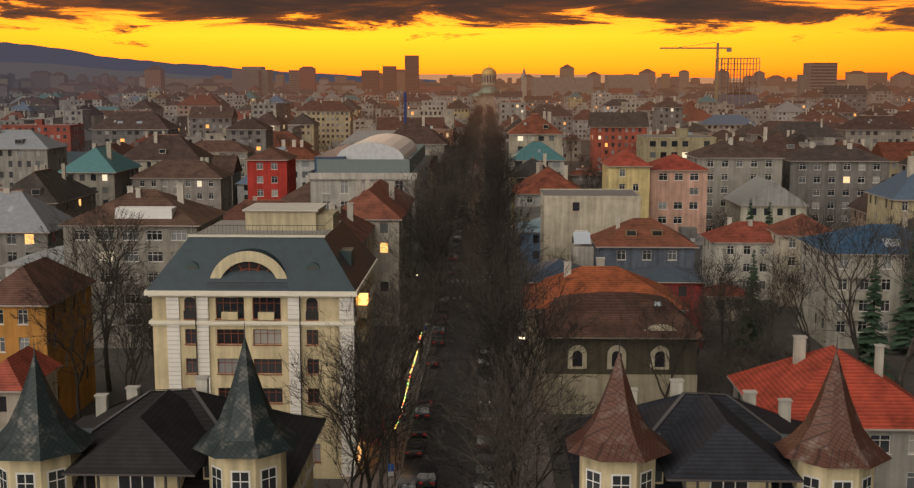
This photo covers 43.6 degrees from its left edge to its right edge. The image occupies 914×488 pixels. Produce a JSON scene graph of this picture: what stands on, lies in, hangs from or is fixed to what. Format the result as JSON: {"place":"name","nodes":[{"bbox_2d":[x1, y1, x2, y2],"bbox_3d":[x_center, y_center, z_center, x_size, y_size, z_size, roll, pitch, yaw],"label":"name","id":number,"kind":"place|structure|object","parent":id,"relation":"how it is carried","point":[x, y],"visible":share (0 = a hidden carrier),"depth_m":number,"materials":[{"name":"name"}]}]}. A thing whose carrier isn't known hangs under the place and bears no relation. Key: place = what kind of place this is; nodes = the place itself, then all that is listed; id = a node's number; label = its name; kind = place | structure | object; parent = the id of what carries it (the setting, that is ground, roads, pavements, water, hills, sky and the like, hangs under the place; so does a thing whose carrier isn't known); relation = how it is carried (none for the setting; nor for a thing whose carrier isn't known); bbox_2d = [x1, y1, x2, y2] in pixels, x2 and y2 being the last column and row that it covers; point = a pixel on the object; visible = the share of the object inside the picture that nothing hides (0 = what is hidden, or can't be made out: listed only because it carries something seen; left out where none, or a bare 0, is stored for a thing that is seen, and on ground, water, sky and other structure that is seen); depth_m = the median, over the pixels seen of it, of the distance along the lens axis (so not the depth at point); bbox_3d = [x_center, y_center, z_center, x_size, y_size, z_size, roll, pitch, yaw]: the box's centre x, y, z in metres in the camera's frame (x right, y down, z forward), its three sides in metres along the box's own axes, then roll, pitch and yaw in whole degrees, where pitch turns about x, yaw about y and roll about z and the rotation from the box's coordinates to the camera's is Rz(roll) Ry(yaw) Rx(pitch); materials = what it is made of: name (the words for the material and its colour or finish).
{"place":"outdoors","nodes":[
{"label":"outdoors","id":0,"kind":"place"},
{"bbox_2d":[232,116,600,487],"bbox_3d":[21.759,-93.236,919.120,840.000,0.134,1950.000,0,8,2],"label":"roads","id":1,"kind":"structure","parent":0,"point":[452,433],"depth_m":128.67,"materials":[{"name":"grey asphalt"}]},
{"bbox_2d":[308,362,422,487],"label":"tree","id":2,"kind":"object","parent":1,"relation":"on","point":[364,435],"visible":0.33,"depth_m":93.73,"materials":[{"name":"brown plant"}]},
{"bbox_2d":[263,313,467,487],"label":"tree","id":3,"kind":"object","parent":1,"relation":"on","point":[370,397],"visible":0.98,"depth_m":80.22,"materials":[{"name":"brown plant"}]},
{"bbox_2d":[301,272,445,472],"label":"tree","id":4,"kind":"object","parent":1,"relation":"on","point":[379,319],"visible":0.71,"depth_m":106.05,"materials":[{"name":"brown plant"}]},
{"bbox_2d":[337,367,422,487],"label":"tree","id":5,"kind":"object","parent":1,"relation":"on","point":[380,486],"visible":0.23,"depth_m":100.35,"materials":[{"name":"brown plant"}]},
{"bbox_2d":[314,324,478,487],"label":"tree","id":6,"kind":"object","parent":1,"relation":"on","point":[418,383],"visible":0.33,"depth_m":100.60,"materials":[{"name":"brown plant"}]},
{"bbox_2d":[366,293,443,446],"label":"tree","id":7,"kind":"object","parent":1,"relation":"on","point":[412,337],"visible":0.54,"depth_m":115.36,"materials":[{"name":"brown plant"}]},
{"bbox_2d":[381,313,431,399],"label":"tree","id":8,"kind":"object","parent":1,"relation":"on","point":[405,335],"visible":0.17,"depth_m":131.09,"materials":[{"name":"brown plant"}]},
{"bbox_2d":[397,475,418,487],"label":"car","id":9,"kind":"object","parent":1,"relation":"on","point":[413,483],"visible":0.75,"depth_m":102.38,"materials":[{"name":"paint"}]},
{"bbox_2d":[377,278,452,383],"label":"tree","id":10,"kind":"object","parent":1,"relation":"on","point":[416,304],"visible":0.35,"depth_m":140.42,"materials":[{"name":"brown plant"}]},
{"bbox_2d":[405,437,425,456],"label":"car","id":11,"kind":"object","parent":1,"relation":"on","point":[419,444],"visible":0.69,"depth_m":113.98,"materials":[{"name":"paint"}]},
{"bbox_2d":[373,211,465,351],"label":"tree","id":12,"kind":"object","parent":1,"relation":"on","point":[425,259],"visible":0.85,"depth_m":154.95,"materials":[{"name":"brown plant"}]},
{"bbox_2d":[411,420,429,437],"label":"car","id":13,"kind":"object","parent":1,"relation":"on","point":[426,428],"visible":0.5,"depth_m":119.83,"materials":[{"name":"paint"}]},
{"bbox_2d":[414,401,430,420],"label":"car","id":14,"kind":"object","parent":1,"relation":"on","point":[424,412],"visible":0.58,"depth_m":125.70,"materials":[{"name":"paint"}]},
{"bbox_2d":[418,389,434,404],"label":"car","id":15,"kind":"object","parent":1,"relation":"on","point":[425,395],"visible":0.5,"depth_m":132.20,"materials":[{"name":"paint"}]},
{"bbox_2d":[384,164,470,306],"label":"tree","id":16,"kind":"object","parent":1,"relation":"on","point":[416,209],"visible":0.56,"depth_m":183.92,"materials":[{"name":"brown plant"}]},
{"bbox_2d":[417,465,437,487],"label":"car","id":17,"kind":"object","parent":1,"relation":"on","point":[423,476],"visible":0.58,"depth_m":104.66,"materials":[{"name":"paint"}]},
{"bbox_2d":[394,277,463,359],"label":"tree","id":18,"kind":"object","parent":1,"relation":"on","point":[432,311],"visible":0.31,"depth_m":149.94,"materials":[{"name":"brown plant"}]},
{"bbox_2d":[374,259,485,420],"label":"tree","id":19,"kind":"object","parent":1,"relation":"on","point":[432,282],"visible":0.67,"depth_m":122.66,"materials":[{"name":"brown plant"}]},
{"bbox_2d":[425,353,439,366],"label":"car","id":20,"kind":"object","parent":1,"relation":"on","point":[435,355],"visible":0.5,"depth_m":149.90,"materials":[{"name":"paint"}]},
{"bbox_2d":[400,235,470,322],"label":"tree","id":21,"kind":"object","parent":1,"relation":"on","point":[434,265],"visible":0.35,"depth_m":172.47,"materials":[{"name":"brown plant"}]},
{"bbox_2d":[389,154,485,314],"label":"tree","id":22,"kind":"object","parent":1,"relation":"on","point":[441,205],"visible":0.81,"depth_m":179.41,"materials":[{"name":"brown plant"}]},
{"bbox_2d":[431,333,444,345],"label":"car","id":23,"kind":"object","parent":1,"relation":"on","point":[440,337],"visible":0.65,"depth_m":161.98,"materials":[{"name":"paint"}]},
{"bbox_2d":[432,323,445,336],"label":"car","id":24,"kind":"object","parent":1,"relation":"on","point":[438,331],"visible":0.38,"depth_m":167.29,"materials":[{"name":"paint"}]},
{"bbox_2d":[408,203,475,295],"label":"tree","id":25,"kind":"object","parent":1,"relation":"on","point":[410,238],"visible":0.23,"depth_m":194.25,"materials":[{"name":"brown plant"}]},
{"bbox_2d":[423,163,469,259],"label":"tree","id":26,"kind":"object","parent":1,"relation":"on","point":[443,189],"visible":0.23,"depth_m":233.59,"materials":[{"name":"brown plant"}]},
{"bbox_2d":[430,140,471,184],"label":"tree","id":27,"kind":"object","parent":1,"relation":"on","point":[463,155],"visible":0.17,"depth_m":315.83,"materials":[{"name":"brown plant"}]},
{"bbox_2d":[433,151,474,225],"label":"tree","id":28,"kind":"object","parent":1,"relation":"on","point":[465,164],"visible":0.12,"depth_m":292.01,"materials":[{"name":"brown plant"}]},
{"bbox_2d":[426,141,482,241],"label":"tree","id":29,"kind":"object","parent":1,"relation":"on","point":[453,159],"visible":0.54,"depth_m":258.98,"materials":[{"name":"brown plant"}]},
{"bbox_2d":[386,135,524,487],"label":"sidewalk","id":30,"kind":"structure","parent":1,"relation":"on","point":[390,469],"depth_m":112.65,"materials":[{"name":"grey concrete"}]},
{"bbox_2d":[436,157,476,235],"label":"tree","id":31,"kind":"object","parent":1,"relation":"on","point":[457,170],"visible":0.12,"depth_m":275.47,"materials":[{"name":"brown plant"}]},
{"bbox_2d":[441,126,472,152],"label":"tree","id":32,"kind":"object","parent":1,"relation":"on","point":[451,136],"visible":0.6,"depth_m":405.27,"materials":[{"name":"brown plant"}]},
{"bbox_2d":[443,146,474,212],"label":"tree","id":33,"kind":"object","parent":1,"relation":"on","point":[466,158],"visible":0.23,"depth_m":306.17,"materials":[{"name":"brown plant"}]},
{"bbox_2d":[433,162,490,256],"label":"tree","id":34,"kind":"object","parent":1,"relation":"on","point":[457,184],"visible":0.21,"depth_m":238.52,"materials":[{"name":"brown plant"}]},
{"bbox_2d":[447,117,480,149],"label":"tree","id":35,"kind":"object","parent":1,"relation":"on","point":[468,128],"visible":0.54,"depth_m":433.62,"materials":[{"name":"brown plant"}]},
{"bbox_2d":[448,138,485,164],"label":"tree","id":36,"kind":"object","parent":1,"relation":"on","point":[472,149],"visible":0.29,"depth_m":353.76,"materials":[{"name":"brown plant"}]},
{"bbox_2d":[459,136,483,173],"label":"tree","id":37,"kind":"object","parent":1,"relation":"on","point":[477,144],"visible":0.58,"depth_m":399.11,"materials":[{"name":"brown plant"}]},
{"bbox_2d":[401,230,553,420],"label":"tree","id":38,"kind":"object","parent":1,"relation":"on","point":[501,269],"visible":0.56,"depth_m":122.31,"materials":[{"name":"brown plant"}]},
{"bbox_2d":[438,190,521,284],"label":"tree","id":39,"kind":"object","parent":1,"relation":"on","point":[462,213],"visible":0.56,"depth_m":176.25,"materials":[{"name":"brown plant"}]},
{"bbox_2d":[451,168,508,266],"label":"tree","id":40,"kind":"object","parent":1,"relation":"on","point":[470,187],"visible":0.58,"depth_m":217.39,"materials":[{"name":"brown plant"}]},
{"bbox_2d":[473,465,493,487],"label":"car","id":41,"kind":"object","parent":1,"relation":"on","point":[474,483],"visible":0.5,"depth_m":104.30,"materials":[{"name":"paint"}]},
{"bbox_2d":[474,447,492,467],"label":"car","id":42,"kind":"object","parent":1,"relation":"on","point":[475,454],"visible":0.21,"depth_m":109.79,"materials":[{"name":"paint"}]},
{"bbox_2d":[472,148,495,183],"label":"tree","id":43,"kind":"object","parent":1,"relation":"on","point":[481,159],"visible":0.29,"depth_m":348.80,"materials":[{"name":"brown plant"}]},
{"bbox_2d":[476,423,493,448],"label":"car","id":44,"kind":"object","parent":1,"relation":"on","point":[477,439],"visible":0.21,"depth_m":114.94,"materials":[{"name":"paint"}]},
{"bbox_2d":[439,264,536,333],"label":"tree","id":45,"kind":"object","parent":1,"relation":"on","point":[485,298],"visible":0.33,"depth_m":139.34,"materials":[{"name":"brown plant"}]},
{"bbox_2d":[451,244,528,305],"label":"tree","id":46,"kind":"object","parent":1,"relation":"on","point":[483,270],"visible":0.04,"depth_m":170.67,"materials":[{"name":"brown plant"}]},
{"bbox_2d":[478,122,504,141],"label":"tree","id":47,"kind":"object","parent":1,"relation":"on","point":[499,130],"visible":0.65,"depth_m":492.66,"materials":[{"name":"brown plant"}]},
{"bbox_2d":[476,138,508,165],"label":"tree","id":48,"kind":"object","parent":1,"relation":"on","point":[501,152],"visible":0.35,"depth_m":379.60,"materials":[{"name":"brown plant"}]},
{"bbox_2d":[477,129,508,154],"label":"tree","id":49,"kind":"object","parent":1,"relation":"on","point":[492,140],"visible":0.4,"depth_m":432.31,"materials":[{"name":"brown plant"}]},
{"bbox_2d":[468,142,520,194],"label":"tree","id":50,"kind":"object","parent":1,"relation":"on","point":[508,161],"visible":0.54,"depth_m":288.63,"materials":[{"name":"brown plant"}]},
{"bbox_2d":[482,130,507,151],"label":"tree","id":51,"kind":"object","parent":1,"relation":"on","point":[503,140],"visible":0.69,"depth_m":428.41,"materials":[{"name":"brown plant"}]},
{"bbox_2d":[446,212,546,329],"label":"tree","id":52,"kind":"object","parent":1,"relation":"on","point":[495,242],"visible":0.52,"depth_m":146.70,"materials":[{"name":"brown plant"}]},
{"bbox_2d":[472,180,521,230],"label":"tree","id":53,"kind":"object","parent":1,"relation":"on","point":[496,199],"visible":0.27,"depth_m":232.17,"materials":[{"name":"brown plant"}]},
{"bbox_2d":[449,197,546,289],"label":"tree","id":54,"kind":"object","parent":1,"relation":"on","point":[516,224],"visible":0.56,"depth_m":163.25,"materials":[{"name":"brown plant"}]},
{"bbox_2d":[476,176,520,219],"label":"tree","id":55,"kind":"object","parent":1,"relation":"on","point":[501,187],"visible":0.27,"depth_m":256.65,"materials":[{"name":"brown plant"}]},
{"bbox_2d":[477,149,519,204],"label":"tree","id":56,"kind":"object","parent":1,"relation":"on","point":[481,163],"visible":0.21,"depth_m":299.45,"materials":[{"name":"brown plant"}]},
{"bbox_2d":[407,361,597,487],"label":"tree","id":57,"kind":"object","parent":1,"relation":"on","point":[515,470],"visible":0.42,"depth_m":83.06,"materials":[{"name":"brown plant"}]},
{"bbox_2d":[463,155,542,234],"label":"tree","id":58,"kind":"object","parent":1,"relation":"on","point":[501,178],"visible":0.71,"depth_m":222.43,"materials":[{"name":"brown plant"}]},
{"bbox_2d":[464,342,541,476],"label":"tree","id":59,"kind":"object","parent":1,"relation":"on","point":[500,375],"visible":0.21,"depth_m":107.93,"materials":[{"name":"brown plant"}]},
{"bbox_2d":[461,337,546,448],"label":"tree","id":60,"kind":"object","parent":1,"relation":"on","point":[490,369],"visible":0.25,"depth_m":113.74,"materials":[{"name":"brown plant"}]},
{"bbox_2d":[469,182,542,252],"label":"tree","id":61,"kind":"object","parent":1,"relation":"on","point":[506,206],"visible":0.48,"depth_m":194.85,"materials":[{"name":"brown plant"}]},
{"bbox_2d":[422,339,592,487],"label":"tree","id":62,"kind":"object","parent":1,"relation":"on","point":[506,434],"visible":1,"depth_m":74.65,"materials":[{"name":"brown plant"}]},
{"bbox_2d":[491,169,529,216],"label":"tree","id":63,"kind":"object","parent":1,"relation":"on","point":[523,177],"visible":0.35,"depth_m":265.69,"materials":[{"name":"brown plant"}]},
{"bbox_2d":[429,246,596,487],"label":"tree","id":64,"kind":"object","parent":1,"relation":"on","point":[514,307],"visible":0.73,"depth_m":97.81,"materials":[{"name":"brown plant"}]},
{"bbox_2d":[466,366,576,447],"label":"tree","id":65,"kind":"object","parent":1,"relation":"on","point":[529,395],"visible":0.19,"depth_m":100.81,"materials":[{"name":"brown plant"}]},
{"bbox_2d":[447,284,606,487],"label":"tree","id":66,"kind":"object","parent":1,"relation":"on","point":[532,352],"visible":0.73,"depth_m":93.89,"materials":[{"name":"brown plant"}]},
{"bbox_2d":[0,42,889,83],"bbox_3d":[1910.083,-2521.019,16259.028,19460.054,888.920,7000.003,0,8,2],"label":"mountains","id":67,"kind":"structure","parent":0,"point":[19,61],"depth_m":15931.82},
{"bbox_2d":[0,64,913,205],"bbox_3d":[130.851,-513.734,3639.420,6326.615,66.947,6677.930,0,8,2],"label":"city","id":68,"kind":"object","parent":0,"point":[64,109],"visible":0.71,"depth_m":661.07,"materials":[{"name":"grey concrete"}]},
{"bbox_2d":[0,0,913,78],"label":"sky","id":69,"kind":"structure","parent":0,"point":[342,37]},
{"bbox_2d":[70,103,913,487],"bbox_3d":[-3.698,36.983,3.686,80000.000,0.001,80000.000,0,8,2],"label":"ground","id":70,"kind":"structure","parent":0,"point":[116,395],"depth_m":150.39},
{"bbox_2d":[17,249,103,276],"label":"tree","id":71,"kind":"object","parent":70,"relation":"on","point":[65,261],"visible":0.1,"depth_m":143.50,"materials":[{"name":"brown plant"}]},
{"bbox_2d":[67,137,89,151],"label":"tree","id":72,"kind":"object","parent":70,"relation":"on","point":[76,146],"visible":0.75,"depth_m":443.81,"materials":[{"name":"brown plant"}]},
{"bbox_2d":[9,247,151,419],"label":"tree","id":73,"kind":"object","parent":70,"relation":"on","point":[87,347],"visible":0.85,"depth_m":119.78,"materials":[{"name":"brown plant"}]},
{"bbox_2d":[24,188,164,391],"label":"tree","id":74,"kind":"object","parent":70,"relation":"on","point":[107,259],"visible":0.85,"depth_m":135.32,"materials":[{"name":"brown plant"}]},
{"bbox_2d":[74,271,154,399],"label":"tree","id":75,"kind":"object","parent":70,"relation":"on","point":[140,330],"visible":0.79,"depth_m":116.08,"materials":[{"name":"brown plant"}]},
{"bbox_2d":[100,262,156,378],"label":"tree","id":76,"kind":"object","parent":70,"relation":"on","point":[149,281],"visible":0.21,"depth_m":136.79,"materials":[{"name":"brown plant"}]},
{"bbox_2d":[117,305,153,361],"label":"tree","id":77,"kind":"object","parent":70,"relation":"on","point":[151,334],"visible":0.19,"depth_m":137.17,"materials":[{"name":"brown plant"}]},
{"bbox_2d":[0,322,326,487],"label":"twin house","id":78,"kind":"structure","parent":70,"relation":"on","point":[243,434],"depth_m":71.29,"materials":[{"name":"black tile"}]},
{"bbox_2d":[144,203,391,478],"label":"apartment building","id":79,"kind":"structure","parent":70,"relation":"on","point":[262,271],"depth_m":106.42,"materials":[{"name":"beige paint"}]},
{"bbox_2d":[0,127,913,487],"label":"city","id":80,"kind":"object","parent":70,"relation":"on","point":[636,227],"visible":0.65,"depth_m":187.87,"materials":[{"name":"grey concrete"}]},
{"bbox_2d":[158,42,913,123],"bbox_3d":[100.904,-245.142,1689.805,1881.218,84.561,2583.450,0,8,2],"label":"skyline","id":81,"kind":"structure","parent":70,"relation":"on","point":[817,76],"depth_m":1480.73,"materials":[{"name":"brown concrete"}]},
{"bbox_2d":[541,246,580,262],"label":"tree","id":82,"kind":"object","parent":70,"relation":"on","point":[553,257],"visible":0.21,"depth_m":187.82,"materials":[{"name":"brown plant"}]},
{"bbox_2d":[564,131,581,166],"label":"tree","id":83,"kind":"object","parent":70,"relation":"on","point":[570,144],"visible":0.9,"depth_m":497.01,"materials":[{"name":"brown plant"}]},
{"bbox_2d":[581,169,601,188],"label":"tree","id":84,"kind":"object","parent":70,"relation":"on","point":[592,180],"visible":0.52,"depth_m":295.28,"materials":[{"name":"brown plant"}]},
{"bbox_2d":[583,155,601,185],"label":"tree","id":85,"kind":"object","parent":70,"relation":"on","point":[591,165],"visible":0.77,"depth_m":371.45,"materials":[{"name":"brown plant"}]},
{"bbox_2d":[588,283,726,397],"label":"tree","id":86,"kind":"object","parent":70,"relation":"on","point":[686,343],"visible":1,"depth_m":119.03,"materials":[{"name":"brown plant"}]},
{"bbox_2d":[658,271,735,357],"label":"tree","id":87,"kind":"object","parent":70,"relation":"on","point":[705,303],"visible":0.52,"depth_m":134.81,"materials":[{"name":"brown plant"}]},
{"bbox_2d":[698,208,734,228],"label":"tree","id":88,"kind":"object","parent":70,"relation":"on","point":[717,222],"visible":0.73,"depth_m":229.18,"materials":[{"name":"brown plant"}]},
{"bbox_2d":[685,248,760,356],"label":"tree","id":89,"kind":"object","parent":70,"relation":"on","point":[728,271],"visible":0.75,"depth_m":154.08,"materials":[{"name":"brown plant"}]},
{"bbox_2d":[559,336,891,487],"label":"twin house","id":90,"kind":"structure","parent":70,"relation":"on","point":[677,438],"depth_m":70.25,"materials":[{"name":"black tile"}]},
{"bbox_2d":[691,272,778,357],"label":"tree","id":91,"kind":"object","parent":70,"relation":"on","point":[753,304],"visible":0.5,"depth_m":152.36,"materials":[{"name":"brown plant"}]},
{"bbox_2d":[698,340,782,394],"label":"tree","id":92,"kind":"object","parent":70,"relation":"on","point":[725,382],"visible":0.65,"depth_m":106.09,"materials":[{"name":"brown plant"}]},
{"bbox_2d":[693,304,792,395],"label":"tree","id":93,"kind":"object","parent":70,"relation":"on","point":[736,338],"visible":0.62,"depth_m":118.66,"materials":[{"name":"brown plant"}]},
{"bbox_2d":[718,297,767,349],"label":"tree","id":94,"kind":"object","parent":70,"relation":"on","point":[742,307],"visible":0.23,"depth_m":156.31,"materials":[{"name":"brown plant"}]},
{"bbox_2d":[746,200,753,220],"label":"conifer","id":95,"kind":"object","parent":70,"relation":"on","point":[750,212],"visible":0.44,"depth_m":224.12,"materials":[{"name":"green plant"}]},
{"bbox_2d":[731,249,771,352],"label":"conifer","id":96,"kind":"object","parent":70,"relation":"on","point":[755,277],"visible":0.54,"depth_m":156.56,"materials":[{"name":"green plant"}]},
{"bbox_2d":[696,261,810,364],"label":"tree","id":97,"kind":"object","parent":70,"relation":"on","point":[780,309],"visible":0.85,"depth_m":134.41,"materials":[{"name":"brown plant"}]},
{"bbox_2d":[742,307,772,357],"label":"tree","id":98,"kind":"object","parent":70,"relation":"on","point":[759,321],"visible":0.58,"depth_m":150.55,"materials":[{"name":"brown plant"}]},
{"bbox_2d":[765,202,772,224],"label":"conifer","id":99,"kind":"object","parent":70,"relation":"on","point":[770,220],"visible":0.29,"depth_m":203.53,"materials":[{"name":"green plant"}]},
{"bbox_2d":[749,341,812,366],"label":"tree","id":100,"kind":"object","parent":70,"relation":"on","point":[770,360],"visible":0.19,"depth_m":111.51,"materials":[{"name":"brown plant"}]},
{"bbox_2d":[742,245,834,351],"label":"tree","id":101,"kind":"object","parent":70,"relation":"on","point":[795,304],"visible":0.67,"depth_m":144.61,"materials":[{"name":"brown plant"}]},
{"bbox_2d":[781,194,905,359],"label":"tree","id":102,"kind":"object","parent":70,"relation":"on","point":[849,310],"visible":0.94,"depth_m":129.54,"materials":[{"name":"brown plant"}]},
{"bbox_2d":[851,253,894,379],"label":"conifer","id":103,"kind":"object","parent":70,"relation":"on","point":[868,338],"visible":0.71,"depth_m":142.58,"materials":[{"name":"green plant"}]},
{"bbox_2d":[865,210,913,385],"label":"tree","id":104,"kind":"object","parent":70,"relation":"on","point":[907,363],"visible":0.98,"depth_m":120.69,"materials":[{"name":"brown plant"}]},
{"bbox_2d":[873,204,913,289],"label":"tree","id":105,"kind":"object","parent":70,"relation":"on","point":[911,210],"visible":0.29,"depth_m":159.74,"materials":[{"name":"brown plant"}]},
{"bbox_2d":[889,229,913,351],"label":"conifer","id":106,"kind":"object","parent":70,"relation":"on","point":[906,315],"visible":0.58,"depth_m":155.82,"materials":[{"name":"green plant"}]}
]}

